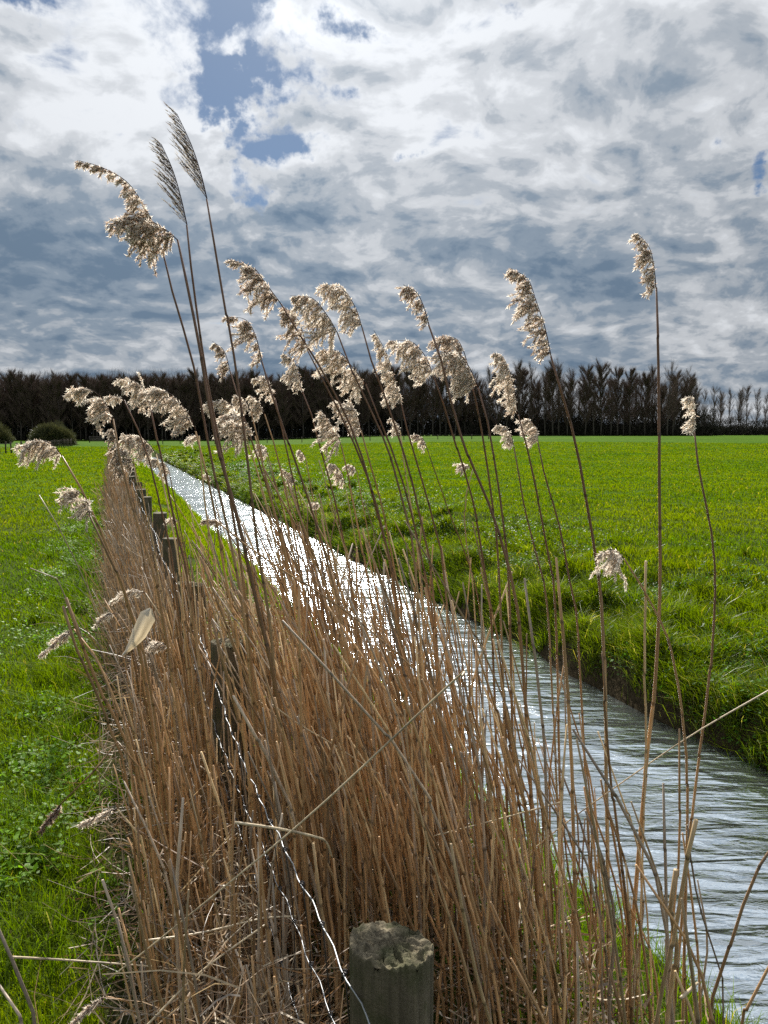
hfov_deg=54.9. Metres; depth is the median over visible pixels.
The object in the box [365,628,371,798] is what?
reed stalk
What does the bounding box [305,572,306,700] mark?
reed stalk
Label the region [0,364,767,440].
wood
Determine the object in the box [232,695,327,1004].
reed stalk
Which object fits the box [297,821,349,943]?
reed stalk
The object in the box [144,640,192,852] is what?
reed
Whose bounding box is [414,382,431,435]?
bare tree
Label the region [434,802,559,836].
reed stalk
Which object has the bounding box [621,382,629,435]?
bare tree
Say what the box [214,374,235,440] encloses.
bare tree
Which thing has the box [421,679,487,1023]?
reed stalk
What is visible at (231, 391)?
bare tree
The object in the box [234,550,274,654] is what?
reed stalk
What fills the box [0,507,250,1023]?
fence weeds
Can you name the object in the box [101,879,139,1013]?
reed stalk
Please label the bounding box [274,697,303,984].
reed stalk
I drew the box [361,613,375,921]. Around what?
reed stalk
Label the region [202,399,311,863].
reed
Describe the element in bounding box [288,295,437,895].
reed
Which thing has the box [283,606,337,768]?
reed stalk
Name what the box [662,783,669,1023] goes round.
reed stalk
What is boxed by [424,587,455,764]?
reed stalk
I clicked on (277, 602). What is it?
reed stalk
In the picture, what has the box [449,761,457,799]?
reed stalk
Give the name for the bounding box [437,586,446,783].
reed stalk
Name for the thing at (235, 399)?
reed
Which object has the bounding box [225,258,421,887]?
reed
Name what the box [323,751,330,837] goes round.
reed stalk
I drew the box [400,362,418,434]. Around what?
bare tree
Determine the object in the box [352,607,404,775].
reed stalk
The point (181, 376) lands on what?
bare tree
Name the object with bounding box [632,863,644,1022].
reed stalk
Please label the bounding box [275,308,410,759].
reed
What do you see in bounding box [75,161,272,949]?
reed
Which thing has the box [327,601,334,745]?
reed stalk
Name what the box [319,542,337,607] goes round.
reed stalk
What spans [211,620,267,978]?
reed stalk
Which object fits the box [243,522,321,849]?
reed stalk
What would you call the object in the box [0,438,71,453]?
post fence
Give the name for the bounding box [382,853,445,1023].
reed stalk
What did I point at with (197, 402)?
bare tree
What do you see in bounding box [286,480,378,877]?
reed stalk
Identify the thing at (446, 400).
bare tree
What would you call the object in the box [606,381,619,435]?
bare tree
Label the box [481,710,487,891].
reed stalk
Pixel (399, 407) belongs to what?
bare tree
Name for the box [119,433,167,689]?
reed
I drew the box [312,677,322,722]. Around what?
reed stalk
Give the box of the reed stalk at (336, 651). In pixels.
[317,575,362,793]
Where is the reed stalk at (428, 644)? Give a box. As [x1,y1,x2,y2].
[408,574,436,751]
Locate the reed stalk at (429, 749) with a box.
[402,649,437,848]
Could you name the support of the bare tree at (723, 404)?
on the ground at (626, 695)
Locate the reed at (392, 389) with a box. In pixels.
[370,331,462,821]
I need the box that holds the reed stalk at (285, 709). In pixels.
[243,601,322,894]
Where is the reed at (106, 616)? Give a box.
[92,612,165,868]
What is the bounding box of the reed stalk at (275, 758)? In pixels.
[269,711,278,907]
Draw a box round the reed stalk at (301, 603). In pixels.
[268,522,334,720]
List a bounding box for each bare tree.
[0,369,21,435]
[0,385,8,425]
[3,373,27,440]
[4,368,23,439]
[18,373,41,429]
[18,380,37,432]
[32,377,47,423]
[36,379,53,423]
[37,377,58,424]
[46,368,73,422]
[46,374,66,423]
[61,370,84,431]
[72,371,92,440]
[73,401,84,439]
[81,377,100,440]
[87,380,101,440]
[89,373,116,439]
[102,373,119,429]
[108,382,126,438]
[115,371,134,434]
[121,375,138,434]
[127,371,150,436]
[134,372,150,439]
[137,376,155,440]
[147,371,171,440]
[149,382,160,440]
[157,387,171,440]
[162,377,180,439]
[167,372,184,440]
[171,379,190,440]
[178,375,196,436]
[183,367,205,434]
[195,392,208,440]
[198,372,218,440]
[210,372,223,434]
[211,387,226,440]
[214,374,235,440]
[226,370,246,434]
[226,375,240,435]
[232,373,254,424]
[241,368,266,439]
[243,378,257,427]
[251,383,265,437]
[262,375,274,437]
[266,381,279,439]
[268,380,288,438]
[274,371,292,432]
[286,384,300,438]
[288,388,302,438]
[289,363,316,438]
[302,368,319,437]
[307,368,323,437]
[313,377,332,435]
[319,368,339,431]
[331,364,345,432]
[334,364,355,436]
[344,372,357,436]
[348,360,362,435]
[351,368,373,432]
[363,379,372,434]
[367,372,383,435]
[378,381,386,435]
[383,364,403,421]
[394,370,408,435]
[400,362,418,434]
[413,373,426,434]
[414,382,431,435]
[425,366,441,435]
[429,366,448,435]
[439,368,451,435]
[444,375,465,435]
[454,371,477,435]
[467,378,486,435]
[469,369,479,432]
[481,366,495,433]
[488,372,507,435]
[503,372,520,430]
[504,378,515,434]
[512,356,528,435]
[513,366,533,435]
[520,359,542,423]
[530,378,543,425]
[537,367,553,435]
[540,360,567,435]
[553,359,565,435]
[561,379,579,435]
[565,367,579,435]
[572,362,596,435]
[586,370,604,435]
[588,358,612,435]
[604,364,628,435]
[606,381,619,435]
[618,367,643,435]
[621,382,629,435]
[631,370,643,435]
[636,371,657,435]
[648,362,664,435]
[652,384,668,425]
[661,360,679,435]
[665,369,686,435]
[666,372,683,435]
[677,365,698,435]
[681,372,699,435]
[700,388,709,416]
[708,385,718,422]
[715,389,725,423]
[718,391,726,423]
[723,388,737,421]
[731,385,748,423]
[736,389,746,420]
[743,383,753,421]
[749,389,764,426]
[761,391,767,424]
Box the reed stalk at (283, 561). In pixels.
[270,517,319,700]
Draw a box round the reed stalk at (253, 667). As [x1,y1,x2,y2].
[238,624,274,777]
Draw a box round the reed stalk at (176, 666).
[162,608,193,785]
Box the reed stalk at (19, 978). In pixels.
[0,929,35,1023]
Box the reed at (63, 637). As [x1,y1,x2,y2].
[38,629,185,1023]
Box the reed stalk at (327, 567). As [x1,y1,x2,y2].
[306,485,335,627]
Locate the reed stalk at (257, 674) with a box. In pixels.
[237,626,264,737]
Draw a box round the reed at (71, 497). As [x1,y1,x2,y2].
[53,485,187,958]
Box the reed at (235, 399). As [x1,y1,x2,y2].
[232,394,313,859]
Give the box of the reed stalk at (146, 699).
[134,617,155,809]
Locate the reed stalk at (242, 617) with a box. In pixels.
[217,568,275,712]
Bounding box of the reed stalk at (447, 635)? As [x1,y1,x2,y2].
[394,521,480,890]
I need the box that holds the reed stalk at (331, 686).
[330,643,333,770]
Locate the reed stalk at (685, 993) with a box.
[679,982,698,999]
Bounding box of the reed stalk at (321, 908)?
[312,843,338,1018]
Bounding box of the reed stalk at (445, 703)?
[428,648,467,843]
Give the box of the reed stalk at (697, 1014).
[680,897,699,1023]
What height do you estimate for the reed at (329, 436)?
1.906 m
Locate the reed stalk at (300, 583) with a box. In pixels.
[254,493,319,745]
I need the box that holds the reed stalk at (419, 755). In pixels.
[377,569,432,941]
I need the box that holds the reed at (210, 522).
[199,518,256,772]
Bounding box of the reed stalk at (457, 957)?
[414,796,460,1023]
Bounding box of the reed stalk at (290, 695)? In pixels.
[256,625,326,836]
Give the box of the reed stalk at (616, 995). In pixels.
[608,968,623,1023]
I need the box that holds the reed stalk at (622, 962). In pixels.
[604,905,623,1006]
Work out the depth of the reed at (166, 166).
2.20 m
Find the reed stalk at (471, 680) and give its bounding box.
[471,639,473,732]
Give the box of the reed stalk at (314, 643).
[307,614,326,729]
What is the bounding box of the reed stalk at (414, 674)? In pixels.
[361,532,471,926]
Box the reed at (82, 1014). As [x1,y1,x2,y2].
[68,996,142,1023]
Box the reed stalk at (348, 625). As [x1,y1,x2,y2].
[319,494,386,896]
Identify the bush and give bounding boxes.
[0,423,14,443]
[27,420,78,445]
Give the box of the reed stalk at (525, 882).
[519,820,541,997]
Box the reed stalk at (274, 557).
[260,513,302,672]
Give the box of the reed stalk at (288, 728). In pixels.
[259,700,339,873]
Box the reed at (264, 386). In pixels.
[251,376,340,832]
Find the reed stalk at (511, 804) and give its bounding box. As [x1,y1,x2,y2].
[489,753,527,885]
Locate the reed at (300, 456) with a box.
[296,450,330,698]
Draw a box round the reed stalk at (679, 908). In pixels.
[654,819,697,1023]
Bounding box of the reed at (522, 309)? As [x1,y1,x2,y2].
[503,268,611,992]
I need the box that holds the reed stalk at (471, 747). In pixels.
[451,648,481,914]
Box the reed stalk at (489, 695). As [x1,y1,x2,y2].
[482,616,494,814]
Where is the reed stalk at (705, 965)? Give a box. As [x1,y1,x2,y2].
[697,879,707,1005]
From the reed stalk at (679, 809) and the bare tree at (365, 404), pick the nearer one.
the reed stalk at (679, 809)
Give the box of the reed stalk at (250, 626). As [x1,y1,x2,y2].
[234,582,263,693]
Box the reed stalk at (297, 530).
[265,470,360,802]
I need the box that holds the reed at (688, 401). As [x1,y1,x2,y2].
[674,396,716,1010]
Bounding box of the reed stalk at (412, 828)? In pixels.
[394,706,413,914]
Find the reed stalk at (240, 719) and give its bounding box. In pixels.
[216,614,256,904]
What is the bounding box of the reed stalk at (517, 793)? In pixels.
[500,682,530,942]
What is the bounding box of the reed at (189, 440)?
[183,435,241,855]
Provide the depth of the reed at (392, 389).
2.56 m
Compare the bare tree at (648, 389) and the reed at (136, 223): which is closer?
the reed at (136, 223)
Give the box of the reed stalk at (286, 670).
[284,639,299,773]
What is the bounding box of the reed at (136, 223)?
[104,214,310,969]
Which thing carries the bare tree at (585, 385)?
on the ground at (626, 695)
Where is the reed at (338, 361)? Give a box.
[313,348,449,909]
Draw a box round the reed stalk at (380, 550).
[364,500,401,637]
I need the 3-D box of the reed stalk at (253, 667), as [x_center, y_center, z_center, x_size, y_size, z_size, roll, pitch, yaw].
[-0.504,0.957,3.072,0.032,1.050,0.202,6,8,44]
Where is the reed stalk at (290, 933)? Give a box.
[289,833,291,957]
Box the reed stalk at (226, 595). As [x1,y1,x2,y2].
[191,540,264,688]
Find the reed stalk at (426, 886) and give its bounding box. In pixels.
[418,819,427,937]
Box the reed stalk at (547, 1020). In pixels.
[545,936,553,1023]
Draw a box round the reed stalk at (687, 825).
[686,824,723,1023]
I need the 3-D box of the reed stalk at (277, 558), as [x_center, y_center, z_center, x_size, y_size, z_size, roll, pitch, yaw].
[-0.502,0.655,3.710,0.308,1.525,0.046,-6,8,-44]
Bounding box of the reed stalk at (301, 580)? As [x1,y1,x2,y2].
[268,483,329,725]
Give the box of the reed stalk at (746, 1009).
[741,966,767,1023]
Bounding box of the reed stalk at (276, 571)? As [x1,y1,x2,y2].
[256,524,297,627]
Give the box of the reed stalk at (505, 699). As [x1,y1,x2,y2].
[472,522,512,885]
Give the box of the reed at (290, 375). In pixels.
[280,353,370,800]
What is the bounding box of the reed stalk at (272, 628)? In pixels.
[244,537,291,746]
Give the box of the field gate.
[89,436,104,442]
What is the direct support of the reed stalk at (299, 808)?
on the ground at (626, 695)
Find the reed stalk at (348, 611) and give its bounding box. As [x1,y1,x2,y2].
[331,560,369,704]
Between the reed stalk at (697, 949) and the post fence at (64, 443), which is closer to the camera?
the reed stalk at (697, 949)
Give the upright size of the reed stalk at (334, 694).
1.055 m
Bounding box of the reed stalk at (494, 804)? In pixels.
[478,728,497,860]
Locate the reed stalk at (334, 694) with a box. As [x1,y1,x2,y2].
[313,629,342,804]
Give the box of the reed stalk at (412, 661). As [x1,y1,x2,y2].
[393,568,437,863]
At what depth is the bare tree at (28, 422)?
197.17 m
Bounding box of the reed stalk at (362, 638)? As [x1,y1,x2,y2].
[340,598,382,695]
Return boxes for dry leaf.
[122,608,154,654]
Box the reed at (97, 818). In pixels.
[77,808,161,994]
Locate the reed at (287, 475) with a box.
[279,468,321,649]
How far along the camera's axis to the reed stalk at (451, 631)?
3.85 m
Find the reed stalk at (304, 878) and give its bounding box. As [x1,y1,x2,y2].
[276,741,312,1023]
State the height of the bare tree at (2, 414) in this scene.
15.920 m
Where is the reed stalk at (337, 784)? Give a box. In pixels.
[323,639,347,952]
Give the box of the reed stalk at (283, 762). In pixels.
[265,704,297,934]
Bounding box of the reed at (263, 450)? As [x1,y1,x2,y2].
[252,444,317,799]
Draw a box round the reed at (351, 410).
[327,399,411,819]
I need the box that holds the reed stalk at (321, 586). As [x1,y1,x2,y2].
[303,537,334,639]
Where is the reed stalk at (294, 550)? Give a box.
[266,458,314,730]
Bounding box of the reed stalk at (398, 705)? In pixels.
[358,625,405,741]
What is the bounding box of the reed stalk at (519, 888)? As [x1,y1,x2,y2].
[504,813,531,1023]
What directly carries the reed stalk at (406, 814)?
on the ground at (626, 695)
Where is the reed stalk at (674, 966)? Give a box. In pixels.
[665,868,678,1023]
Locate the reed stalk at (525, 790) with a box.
[479,676,538,855]
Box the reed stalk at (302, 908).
[284,825,305,942]
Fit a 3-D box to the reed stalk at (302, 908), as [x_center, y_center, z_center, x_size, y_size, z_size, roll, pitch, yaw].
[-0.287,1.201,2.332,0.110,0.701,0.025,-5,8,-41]
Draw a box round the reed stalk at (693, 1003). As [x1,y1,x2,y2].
[690,975,695,1019]
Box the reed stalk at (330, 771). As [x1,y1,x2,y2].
[307,674,349,933]
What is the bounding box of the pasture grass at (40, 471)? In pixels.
[0,446,113,1023]
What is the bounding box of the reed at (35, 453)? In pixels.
[12,438,182,979]
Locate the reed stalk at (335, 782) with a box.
[313,662,340,869]
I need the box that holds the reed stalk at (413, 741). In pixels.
[390,682,423,864]
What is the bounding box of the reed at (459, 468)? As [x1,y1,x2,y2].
[453,462,480,756]
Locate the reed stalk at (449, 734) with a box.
[434,682,471,918]
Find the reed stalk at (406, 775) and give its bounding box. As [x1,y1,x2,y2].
[333,644,436,1007]
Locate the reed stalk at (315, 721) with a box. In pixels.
[296,695,377,838]
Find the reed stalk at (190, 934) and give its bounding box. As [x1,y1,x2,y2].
[142,915,295,941]
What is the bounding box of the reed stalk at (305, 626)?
[280,559,331,759]
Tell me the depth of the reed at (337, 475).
3.60 m
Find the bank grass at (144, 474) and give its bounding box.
[132,458,767,1023]
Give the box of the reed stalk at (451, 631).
[426,550,465,759]
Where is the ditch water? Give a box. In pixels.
[142,457,767,1023]
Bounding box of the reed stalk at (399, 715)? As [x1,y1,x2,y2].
[389,672,403,771]
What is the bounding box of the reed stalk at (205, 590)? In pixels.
[199,536,211,640]
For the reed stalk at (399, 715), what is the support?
on the ground at (626, 695)
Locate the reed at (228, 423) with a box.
[212,407,321,894]
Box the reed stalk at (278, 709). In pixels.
[272,704,378,774]
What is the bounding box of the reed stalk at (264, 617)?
[249,553,272,692]
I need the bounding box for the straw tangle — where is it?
[3,479,713,1023]
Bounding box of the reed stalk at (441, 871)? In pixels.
[407,612,449,972]
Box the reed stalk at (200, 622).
[188,555,209,707]
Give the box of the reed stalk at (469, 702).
[458,664,500,989]
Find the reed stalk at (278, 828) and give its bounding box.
[235,821,332,857]
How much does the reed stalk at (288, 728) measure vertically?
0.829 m
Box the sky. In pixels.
[0,0,767,432]
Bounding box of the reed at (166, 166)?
[149,137,271,945]
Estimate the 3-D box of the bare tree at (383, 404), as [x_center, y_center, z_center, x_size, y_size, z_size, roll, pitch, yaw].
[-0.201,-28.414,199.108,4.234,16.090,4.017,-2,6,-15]
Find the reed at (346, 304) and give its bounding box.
[314,283,453,940]
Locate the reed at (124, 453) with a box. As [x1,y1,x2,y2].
[114,446,169,633]
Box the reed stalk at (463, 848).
[439,745,468,914]
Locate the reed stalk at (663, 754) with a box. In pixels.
[524,690,767,856]
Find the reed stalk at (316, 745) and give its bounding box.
[287,692,353,847]
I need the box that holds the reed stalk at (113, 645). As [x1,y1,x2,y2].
[39,495,134,919]
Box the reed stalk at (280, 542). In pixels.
[268,506,316,673]
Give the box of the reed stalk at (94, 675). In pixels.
[65,598,162,997]
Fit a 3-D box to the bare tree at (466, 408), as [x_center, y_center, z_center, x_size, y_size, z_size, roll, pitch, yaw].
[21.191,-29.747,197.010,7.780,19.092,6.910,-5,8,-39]
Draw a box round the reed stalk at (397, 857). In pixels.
[396,804,402,925]
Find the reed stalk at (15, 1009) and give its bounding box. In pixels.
[0,984,22,1023]
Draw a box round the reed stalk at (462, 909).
[450,843,491,1023]
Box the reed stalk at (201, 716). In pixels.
[196,686,205,756]
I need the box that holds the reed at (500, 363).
[488,353,563,942]
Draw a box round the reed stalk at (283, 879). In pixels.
[270,699,284,913]
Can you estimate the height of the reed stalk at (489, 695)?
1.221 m
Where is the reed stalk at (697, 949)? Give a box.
[682,833,701,1021]
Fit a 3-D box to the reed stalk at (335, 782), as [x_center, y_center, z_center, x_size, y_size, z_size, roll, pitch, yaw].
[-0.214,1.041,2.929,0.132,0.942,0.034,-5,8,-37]
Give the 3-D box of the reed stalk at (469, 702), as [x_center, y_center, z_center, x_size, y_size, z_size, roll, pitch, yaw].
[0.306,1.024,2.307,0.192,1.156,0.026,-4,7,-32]
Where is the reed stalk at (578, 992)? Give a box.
[576,941,579,1023]
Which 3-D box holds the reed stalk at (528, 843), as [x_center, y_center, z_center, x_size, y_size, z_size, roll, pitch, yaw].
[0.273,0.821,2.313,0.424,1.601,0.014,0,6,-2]
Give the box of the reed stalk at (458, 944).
[407,764,478,1023]
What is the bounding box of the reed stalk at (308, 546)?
[290,482,337,701]
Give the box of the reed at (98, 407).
[63,385,215,938]
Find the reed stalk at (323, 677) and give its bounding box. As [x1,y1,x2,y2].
[320,543,352,842]
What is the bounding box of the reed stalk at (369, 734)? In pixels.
[328,585,385,890]
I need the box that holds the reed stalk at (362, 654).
[339,598,398,780]
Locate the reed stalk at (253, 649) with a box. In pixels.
[248,577,257,791]
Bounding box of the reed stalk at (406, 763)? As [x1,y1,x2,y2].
[282,620,483,993]
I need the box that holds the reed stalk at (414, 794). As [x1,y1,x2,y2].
[411,725,415,926]
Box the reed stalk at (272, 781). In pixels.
[264,740,299,955]
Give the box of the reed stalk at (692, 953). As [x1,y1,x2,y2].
[635,864,715,1023]
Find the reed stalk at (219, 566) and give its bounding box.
[206,525,256,785]
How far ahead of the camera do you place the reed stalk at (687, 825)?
2.25 m
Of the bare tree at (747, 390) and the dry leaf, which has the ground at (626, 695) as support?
the bare tree at (747, 390)
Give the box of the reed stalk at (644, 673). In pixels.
[636,561,646,1023]
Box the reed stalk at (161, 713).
[152,677,169,828]
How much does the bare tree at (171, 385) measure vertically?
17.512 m
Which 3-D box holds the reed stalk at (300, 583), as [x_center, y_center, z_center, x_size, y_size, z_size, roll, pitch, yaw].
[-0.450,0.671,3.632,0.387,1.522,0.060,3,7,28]
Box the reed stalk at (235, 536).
[215,519,587,1016]
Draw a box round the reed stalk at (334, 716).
[321,674,359,803]
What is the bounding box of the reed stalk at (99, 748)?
[97,688,100,804]
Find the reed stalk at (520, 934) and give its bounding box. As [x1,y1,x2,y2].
[482,742,522,951]
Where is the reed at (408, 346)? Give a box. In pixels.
[384,340,502,929]
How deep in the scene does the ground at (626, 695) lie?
6.91 m
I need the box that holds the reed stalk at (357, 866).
[353,606,358,927]
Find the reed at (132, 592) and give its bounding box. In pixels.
[108,588,186,857]
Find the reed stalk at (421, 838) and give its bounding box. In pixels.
[404,648,429,920]
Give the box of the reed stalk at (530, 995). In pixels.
[510,958,545,1023]
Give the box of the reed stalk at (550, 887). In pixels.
[519,703,553,948]
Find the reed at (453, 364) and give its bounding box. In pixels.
[426,343,518,971]
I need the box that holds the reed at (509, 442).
[491,424,560,910]
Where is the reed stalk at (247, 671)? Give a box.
[221,591,271,831]
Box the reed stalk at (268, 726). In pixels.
[257,681,281,809]
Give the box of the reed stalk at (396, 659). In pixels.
[385,585,410,812]
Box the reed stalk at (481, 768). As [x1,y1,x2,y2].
[480,742,481,802]
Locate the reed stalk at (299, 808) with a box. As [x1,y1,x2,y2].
[297,778,302,838]
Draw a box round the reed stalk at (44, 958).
[13,956,159,967]
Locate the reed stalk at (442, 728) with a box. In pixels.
[398,558,457,952]
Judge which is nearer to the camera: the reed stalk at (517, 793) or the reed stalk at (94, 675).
the reed stalk at (94, 675)
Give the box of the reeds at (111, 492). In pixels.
[64,444,214,702]
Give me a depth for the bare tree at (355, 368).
192.91 m
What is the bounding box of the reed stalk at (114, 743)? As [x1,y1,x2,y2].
[30,568,126,932]
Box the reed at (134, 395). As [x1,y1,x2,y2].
[114,372,221,876]
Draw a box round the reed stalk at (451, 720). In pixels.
[441,655,468,853]
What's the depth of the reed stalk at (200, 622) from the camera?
3.72 m
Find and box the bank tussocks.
[158,449,767,769]
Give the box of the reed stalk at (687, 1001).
[674,970,695,1023]
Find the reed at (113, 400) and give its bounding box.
[103,395,195,794]
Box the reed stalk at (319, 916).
[314,842,330,1004]
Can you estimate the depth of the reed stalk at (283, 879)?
2.48 m
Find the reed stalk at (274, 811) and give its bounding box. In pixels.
[247,751,313,1008]
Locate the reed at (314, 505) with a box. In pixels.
[308,502,350,730]
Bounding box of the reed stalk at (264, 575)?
[239,518,294,687]
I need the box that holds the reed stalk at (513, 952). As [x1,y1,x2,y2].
[490,901,546,1023]
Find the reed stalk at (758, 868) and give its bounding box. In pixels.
[708,851,767,1023]
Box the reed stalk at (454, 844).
[386,649,502,1023]
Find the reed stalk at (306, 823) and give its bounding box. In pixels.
[225,662,337,931]
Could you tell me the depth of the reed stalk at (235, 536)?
2.15 m
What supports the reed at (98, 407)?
on the ground at (626, 695)
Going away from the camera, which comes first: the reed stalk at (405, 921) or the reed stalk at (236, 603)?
the reed stalk at (405, 921)
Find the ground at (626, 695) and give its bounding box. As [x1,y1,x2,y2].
[0,435,767,1023]
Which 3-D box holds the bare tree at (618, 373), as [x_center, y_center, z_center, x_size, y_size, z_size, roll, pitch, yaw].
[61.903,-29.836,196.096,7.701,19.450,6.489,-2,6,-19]
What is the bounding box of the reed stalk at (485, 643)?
[444,571,512,890]
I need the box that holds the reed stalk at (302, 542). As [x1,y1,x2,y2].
[284,481,329,669]
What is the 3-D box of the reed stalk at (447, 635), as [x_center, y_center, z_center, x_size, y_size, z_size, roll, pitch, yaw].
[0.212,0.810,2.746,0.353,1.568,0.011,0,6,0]
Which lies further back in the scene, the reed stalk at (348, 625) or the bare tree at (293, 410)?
the bare tree at (293, 410)
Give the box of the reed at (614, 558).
[590,547,688,1023]
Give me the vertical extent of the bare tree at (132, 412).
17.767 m
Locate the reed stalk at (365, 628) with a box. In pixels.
[298,491,391,870]
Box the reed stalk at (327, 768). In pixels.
[317,650,358,1009]
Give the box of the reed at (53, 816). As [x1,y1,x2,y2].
[36,741,171,1023]
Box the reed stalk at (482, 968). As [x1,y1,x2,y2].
[461,841,489,1023]
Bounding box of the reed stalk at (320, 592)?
[287,479,327,665]
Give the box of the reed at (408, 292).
[396,285,543,991]
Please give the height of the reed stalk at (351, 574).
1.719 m
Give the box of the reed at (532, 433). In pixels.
[514,418,594,950]
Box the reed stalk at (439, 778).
[416,722,454,890]
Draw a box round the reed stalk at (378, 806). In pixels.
[362,768,396,868]
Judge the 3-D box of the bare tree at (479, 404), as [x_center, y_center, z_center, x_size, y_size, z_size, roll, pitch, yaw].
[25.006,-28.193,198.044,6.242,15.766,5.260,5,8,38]
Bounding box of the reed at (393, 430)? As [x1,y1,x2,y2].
[387,419,426,682]
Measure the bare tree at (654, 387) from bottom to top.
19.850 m
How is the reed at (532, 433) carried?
on the ground at (626, 695)
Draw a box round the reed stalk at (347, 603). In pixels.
[346,561,351,748]
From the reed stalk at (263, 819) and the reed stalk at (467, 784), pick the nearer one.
the reed stalk at (467, 784)
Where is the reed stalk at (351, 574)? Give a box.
[318,460,395,846]
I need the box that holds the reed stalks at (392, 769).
[92,471,687,1023]
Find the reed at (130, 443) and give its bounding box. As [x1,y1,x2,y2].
[115,434,193,735]
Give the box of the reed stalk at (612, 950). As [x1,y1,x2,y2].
[585,810,616,1023]
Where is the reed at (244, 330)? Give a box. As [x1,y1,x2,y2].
[220,316,373,912]
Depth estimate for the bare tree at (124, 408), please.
196.15 m
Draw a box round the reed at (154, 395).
[142,385,261,893]
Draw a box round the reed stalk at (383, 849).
[377,804,385,917]
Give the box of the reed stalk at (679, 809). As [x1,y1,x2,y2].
[670,729,680,960]
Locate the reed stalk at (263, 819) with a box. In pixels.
[238,754,274,884]
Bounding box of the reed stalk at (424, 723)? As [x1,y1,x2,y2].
[382,583,453,923]
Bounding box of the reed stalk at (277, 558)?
[253,492,297,678]
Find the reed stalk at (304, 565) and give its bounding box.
[284,489,322,666]
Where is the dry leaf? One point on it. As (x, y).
(145, 621)
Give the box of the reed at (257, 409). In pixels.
[245,395,317,806]
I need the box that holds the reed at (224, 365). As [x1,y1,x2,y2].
[209,341,322,779]
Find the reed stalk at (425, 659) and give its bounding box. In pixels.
[413,629,428,762]
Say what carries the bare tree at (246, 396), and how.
on the ground at (626, 695)
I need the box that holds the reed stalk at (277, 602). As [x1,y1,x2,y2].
[261,547,284,731]
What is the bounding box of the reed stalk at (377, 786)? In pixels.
[372,708,377,904]
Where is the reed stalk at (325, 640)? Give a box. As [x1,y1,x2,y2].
[271,514,343,862]
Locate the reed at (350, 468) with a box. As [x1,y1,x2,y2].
[342,464,386,751]
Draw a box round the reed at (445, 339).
[426,334,511,941]
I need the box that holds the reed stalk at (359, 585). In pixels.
[329,504,384,676]
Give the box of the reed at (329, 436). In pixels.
[310,409,390,900]
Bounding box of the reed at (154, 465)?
[144,458,195,623]
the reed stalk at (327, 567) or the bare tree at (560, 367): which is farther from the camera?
the bare tree at (560, 367)
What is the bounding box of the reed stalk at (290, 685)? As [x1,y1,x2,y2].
[285,644,299,736]
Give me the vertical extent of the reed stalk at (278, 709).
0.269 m
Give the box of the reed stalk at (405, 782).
[400,772,428,908]
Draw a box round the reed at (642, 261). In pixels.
[625,233,661,1018]
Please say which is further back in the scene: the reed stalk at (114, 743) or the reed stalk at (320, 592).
the reed stalk at (320, 592)
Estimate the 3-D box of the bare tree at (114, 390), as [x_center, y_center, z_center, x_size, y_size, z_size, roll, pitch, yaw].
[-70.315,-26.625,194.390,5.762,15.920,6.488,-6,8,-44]
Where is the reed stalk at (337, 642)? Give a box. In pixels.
[315,534,350,803]
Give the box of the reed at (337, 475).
[325,463,367,739]
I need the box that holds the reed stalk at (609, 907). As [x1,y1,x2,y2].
[576,739,626,1023]
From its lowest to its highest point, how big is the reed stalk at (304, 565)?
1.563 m
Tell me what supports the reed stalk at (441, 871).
on the ground at (626, 695)
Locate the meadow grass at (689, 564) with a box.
[151,441,767,711]
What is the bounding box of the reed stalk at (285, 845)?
[273,781,291,1013]
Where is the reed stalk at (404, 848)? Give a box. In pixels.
[388,794,418,929]
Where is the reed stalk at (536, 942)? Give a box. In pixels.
[491,822,561,1023]
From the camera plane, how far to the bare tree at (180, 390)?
194.04 m
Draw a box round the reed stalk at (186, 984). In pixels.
[147,924,264,1023]
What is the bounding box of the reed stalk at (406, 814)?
[393,711,424,921]
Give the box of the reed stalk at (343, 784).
[107,671,464,980]
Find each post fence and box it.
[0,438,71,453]
[162,434,488,443]
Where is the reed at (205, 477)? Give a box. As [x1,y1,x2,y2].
[203,474,230,632]
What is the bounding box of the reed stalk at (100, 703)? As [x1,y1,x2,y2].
[62,606,144,1023]
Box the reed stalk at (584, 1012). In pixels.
[581,969,585,1023]
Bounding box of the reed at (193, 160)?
[163,102,295,987]
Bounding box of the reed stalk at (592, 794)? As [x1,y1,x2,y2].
[559,674,600,947]
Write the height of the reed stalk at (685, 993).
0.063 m
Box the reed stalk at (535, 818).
[480,568,543,949]
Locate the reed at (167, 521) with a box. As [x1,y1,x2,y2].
[163,517,198,690]
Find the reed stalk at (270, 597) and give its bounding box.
[224,526,308,686]
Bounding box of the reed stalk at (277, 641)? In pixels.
[274,615,292,737]
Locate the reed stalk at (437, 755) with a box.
[435,711,445,908]
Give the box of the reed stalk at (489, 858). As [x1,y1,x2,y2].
[485,796,495,937]
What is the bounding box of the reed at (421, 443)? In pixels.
[410,435,502,862]
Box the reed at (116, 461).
[104,429,151,608]
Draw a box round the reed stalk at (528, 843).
[404,521,532,990]
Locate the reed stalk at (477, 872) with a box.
[470,821,496,974]
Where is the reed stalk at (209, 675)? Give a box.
[202,634,212,723]
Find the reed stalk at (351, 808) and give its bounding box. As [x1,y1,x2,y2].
[344,666,367,993]
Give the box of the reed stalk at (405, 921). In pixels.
[378,773,406,926]
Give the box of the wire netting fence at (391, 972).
[122,458,433,1023]
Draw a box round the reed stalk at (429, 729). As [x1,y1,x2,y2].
[396,669,469,976]
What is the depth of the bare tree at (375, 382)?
195.72 m
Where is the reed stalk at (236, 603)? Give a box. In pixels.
[195,544,268,740]
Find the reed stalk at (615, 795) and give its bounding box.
[572,729,674,1023]
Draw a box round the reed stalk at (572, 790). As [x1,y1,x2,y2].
[555,557,576,1023]

